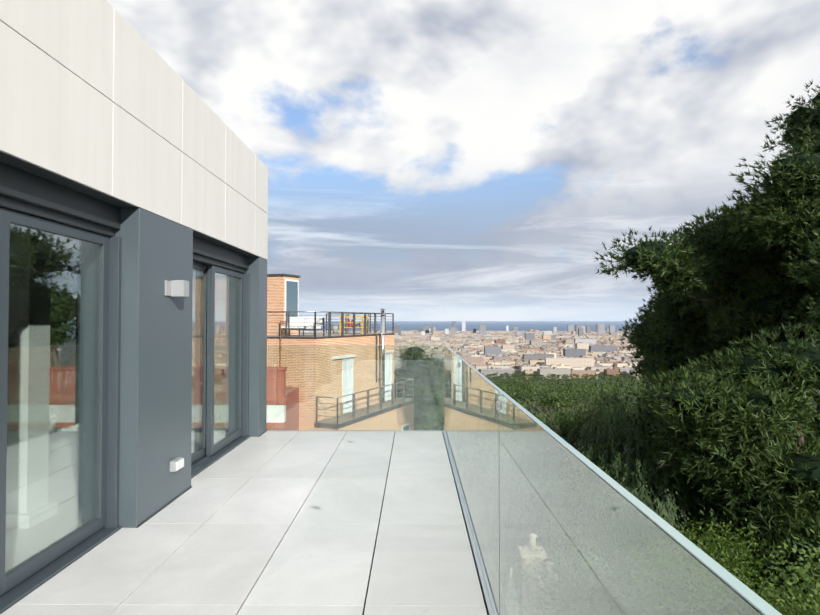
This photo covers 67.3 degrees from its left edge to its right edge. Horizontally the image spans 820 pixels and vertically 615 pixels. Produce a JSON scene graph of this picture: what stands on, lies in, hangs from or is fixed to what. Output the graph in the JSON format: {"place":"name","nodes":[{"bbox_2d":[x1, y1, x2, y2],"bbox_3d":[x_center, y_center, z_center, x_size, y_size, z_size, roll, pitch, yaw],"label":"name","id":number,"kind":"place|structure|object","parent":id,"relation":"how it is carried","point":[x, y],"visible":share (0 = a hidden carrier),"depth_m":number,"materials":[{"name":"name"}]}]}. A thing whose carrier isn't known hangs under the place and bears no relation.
{"place":"outdoors","nodes":[
{"label":"outdoors","id":0,"kind":"place"},
{"bbox_2d":[0,162,248,272],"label":"house door heads","id":1,"kind":"object","parent":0,"point":[25,192],"visible":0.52,"depth_m":4.12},
{"bbox_2d":[0,207,249,613],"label":"house door frames","id":2,"kind":"structure","parent":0,"point":[19,583],"depth_m":4.69,"materials":[{"name":"grey metal"}]},
{"bbox_2d":[5,223,239,574],"bbox_3d":[-2.400,0.524,3.425,0.104,2.071,9.900,0,-1,0],"label":"window glass","id":3,"kind":"object","parent":2,"relation":"in","point":[52,467],"visible":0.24,"depth_m":4.13,"materials":[{"name":"clear glass"}]},
{"bbox_2d":[0,151,257,256],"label":"trim","id":4,"kind":"structure","parent":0,"point":[12,161],"depth_m":4.04,"materials":[{"name":"black metal"}]},
{"bbox_2d":[0,0,267,259],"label":"wall cladding","id":5,"kind":"structure","parent":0,"point":[101,96],"depth_m":4.46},
{"bbox_2d":[115,208,266,527],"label":"house piers","id":6,"kind":"structure","parent":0,"point":[156,384],"depth_m":5.16,"materials":[{"name":"grey paint"}]},
{"bbox_2d":[137,430,266,527],"bbox_3d":[-2.133,1.616,0.925,0.009,0.012,16.004,0,-1,0],"label":"house sealant line","id":7,"kind":"object","parent":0,"point":[151,516],"visible":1,"depth_m":5.29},
{"bbox_2d":[267,430,492,614],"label":"balustrade base channel","id":8,"kind":"object","parent":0,"point":[483,587],"visible":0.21,"depth_m":4.46,"materials":[{"name":"silver metal"}]},
{"bbox_2d":[107,0,819,320],"label":"sky","id":9,"kind":"structure","parent":0,"point":[425,160],"materials":[{"name":"white"}]},
{"bbox_2d":[443,349,499,409],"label":"balustrade clamps","id":10,"kind":"object","parent":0,"point":[497,405],"visible":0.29,"depth_m":3.12,"materials":[{"name":"silver metal"}]},
{"bbox_2d":[300,321,819,607],"bbox_3d":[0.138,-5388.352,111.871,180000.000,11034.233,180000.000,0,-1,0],"label":"ground","id":11,"kind":"structure","parent":0,"point":[493,325],"depth_m":15104.93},
{"bbox_2d":[267,367,267,429],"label":"villa balustrade wall","id":12,"kind":"structure","parent":11,"relation":"on","point":[267,398],"depth_m":21.89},
{"bbox_2d":[267,276,393,366],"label":"brick building walls","id":13,"kind":"structure","parent":11,"relation":"on","point":[275,293],"depth_m":27.69,"materials":[{"name":"brick"}]},
{"bbox_2d":[285,279,298,321],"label":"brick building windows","id":14,"kind":"structure","parent":13,"relation":"in","point":[291,295],"depth_m":28.08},
{"bbox_2d":[267,311,393,336],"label":"brick building railings","id":15,"kind":"object","parent":13,"relation":"on","point":[329,322],"visible":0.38,"depth_m":26.85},
{"bbox_2d":[267,274,394,338],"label":"brick building copings","id":16,"kind":"object","parent":13,"relation":"on","point":[311,336],"visible":0.15,"depth_m":27.56,"materials":[{"name":"grey"}]},
{"bbox_2d":[281,328,303,336],"bbox_3d":[-4.875,1.033,25.553,0.900,0.340,0.370,0,-1,21],"label":"table","id":17,"kind":"object","parent":16,"relation":"on","point":[294,328],"visible":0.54,"depth_m":25.43,"materials":[{"name":"grey"}]},
{"bbox_2d":[279,317,324,335],"bbox_3d":[-4.613,0.807,26.224,1.750,0.820,0.850,0,-1,21],"label":"outdoor sofa","id":18,"kind":"object","parent":16,"relation":"on","point":[307,326],"visible":0.58,"depth_m":26.29,"materials":[{"name":"grey fabric"}]},
{"bbox_2d":[332,323,360,333],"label":"roof terrace planters","id":19,"kind":"object","parent":16,"relation":"on","point":[334,328],"visible":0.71,"depth_m":30.74,"materials":[{"name":"grey"}]},
{"bbox_2d":[339,316,368,333],"bbox_3d":[-2.795,0.880,30.720,1.280,0.860,0.680,0,-1,21],"label":"yellow roof terrace table","id":20,"kind":"object","parent":16,"relation":"on","point":[346,322],"visible":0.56,"depth_m":30.47,"materials":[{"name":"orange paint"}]},
{"bbox_2d":[380,308,385,344],"bbox_3d":[-1.362,2.357,30.288,0.360,4.650,0.320,0,-1,21],"label":"chimney pipe","id":21,"kind":"object","parent":13,"relation":"attached to","point":[382,314],"visible":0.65,"depth_m":30.22,"materials":[{"name":"silver metal"}]},
{"bbox_2d":[298,321,644,379],"bbox_3d":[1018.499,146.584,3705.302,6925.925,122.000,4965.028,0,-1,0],"label":"city buildings","id":22,"kind":"structure","parent":11,"relation":"on","point":[579,350],"depth_m":2205.58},
{"bbox_2d":[483,372,652,403],"bbox_3d":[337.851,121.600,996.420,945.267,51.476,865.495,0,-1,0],"label":"park trees","id":23,"kind":"object","parent":11,"relation":"on","point":[569,381],"materials":[{"name":"green plant"}]},
{"bbox_2d":[496,380,809,412],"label":"park trees","id":24,"kind":"object","parent":11,"relation":"on","point":[547,385],"materials":[{"name":"green plant"}]},
{"bbox_2d":[495,379,816,433],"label":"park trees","id":25,"kind":"object","parent":11,"relation":"on","point":[552,396],"materials":[{"name":"green plant"}]},
{"bbox_2d":[524,369,798,612],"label":"grass","id":26,"kind":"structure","parent":11,"relation":"on","point":[613,444],"depth_m":15.35,"materials":[{"name":"green plant"}]},
{"bbox_2d":[618,219,745,412],"bbox_3d":[13.460,6.208,26.693,7.689,19.412,9.666,0,-1,0],"label":"foliage","id":27,"kind":"object","parent":11,"relation":"on","point":[666,307],"depth_m":25.68,"materials":[{"name":"green plant"}]},
{"bbox_2d":[636,235,739,396],"bbox_3d":[13.463,1.089,26.767,6.389,8.849,8.322,0,-1,0],"label":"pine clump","id":28,"kind":"object","parent":27,"relation":"attached to","point":[673,364],"visible":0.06,"depth_m":26.12,"materials":[{"name":"green plant"}]},
{"bbox_2d":[591,91,819,437],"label":"tree","id":29,"kind":"object","parent":11,"relation":"on","point":[803,253],"depth_m":18.71,"materials":[{"name":"green plant"}]},
{"bbox_2d":[625,140,819,424],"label":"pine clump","id":30,"kind":"object","parent":29,"relation":"attached to","point":[761,303],"visible":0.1,"depth_m":18.94,"materials":[{"name":"green plant"}]},
{"bbox_2d":[630,322,819,614],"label":"bush","id":31,"kind":"object","parent":11,"relation":"on","point":[752,443],"depth_m":13.19,"materials":[{"name":"green plant"}]},
{"bbox_2d":[662,340,819,586],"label":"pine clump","id":32,"kind":"object","parent":31,"relation":"attached to","point":[812,354],"visible":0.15,"depth_m":13.35,"materials":[{"name":"green plant"}]},
{"bbox_2d":[663,511,819,614],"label":"shrubs","id":33,"kind":"object","parent":11,"relation":"on","point":[767,592],"depth_m":8.58,"materials":[{"name":"green plant"}]},
{"bbox_3d":[9.617,8.604,12.191,3.273,8.250,5.236,0,-1,0],"label":"broadleaf tree wood","id":34,"kind":"object","parent":11,"relation":"on","visible":0},
{"bbox_2d":[778,531,819,614],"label":"broadleaf","id":35,"kind":"object","parent":34,"relation":"attached to","point":[795,554],"visible":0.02,"depth_m":12.05,"materials":[{"name":"green plant"}]},
{"bbox_2d":[762,76,819,155],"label":"foliage","id":36,"kind":"object","parent":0,"point":[788,120],"visible":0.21,"depth_m":22.48,"materials":[{"name":"green plant"}]},
{"bbox_2d":[783,92,819,144],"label":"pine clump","id":37,"kind":"object","parent":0,"point":[798,130],"visible":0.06,"depth_m":22.29,"materials":[{"name":"green plant"}]},
{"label":"terrace","id":38,"kind":"structure","parent":0,"visible":0},
{"bbox_2d":[363,434,487,614],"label":"joint","id":39,"kind":"object","parent":38,"relation":"on","point":[377,534],"depth_m":4.46,"materials":[{"name":"black"}]},
{"bbox_2d":[0,431,486,614],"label":"terrace tiles","id":40,"kind":"object","parent":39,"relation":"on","point":[276,523],"visible":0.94,"depth_m":4.42,"materials":[{"name":"grey tile"}]},
{"bbox_2d":[268,345,762,614],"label":"glass balustrade","id":41,"kind":"object","parent":38,"relation":"on","point":[557,527],"visible":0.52,"depth_m":2.72,"materials":[{"name":"clear glass"}]},
{"bbox_2d":[444,345,781,614],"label":"handrail","id":42,"kind":"object","parent":41,"relation":"attached to","point":[755,600],"visible":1,"depth_m":1.06,"materials":[{"name":"silver metal"}]},
{"bbox_3d":[-6.220,0.397,0.966,7.270,2.450,15.970,0,-1,0],"label":"house","id":43,"kind":"object","parent":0,"visible":0},
{"bbox_2d":[165,280,188,297],"bbox_3d":[-2.041,-0.166,5.397,0.128,0.150,0.230,0,-1,0],"label":"wall sconce","id":44,"kind":"object","parent":43,"relation":"attached to","point":[177,288],"depth_m":5.38,"materials":[{"name":"grey"}]},
{"bbox_2d":[170,457,183,471],"bbox_3d":[-2.071,1.396,5.480,0.065,0.090,0.180,0,-1,0],"label":"wall socket","id":45,"kind":"object","parent":43,"relation":"attached to","point":[177,463],"depth_m":5.41,"materials":[{"name":"grey plastic"}]}
]}

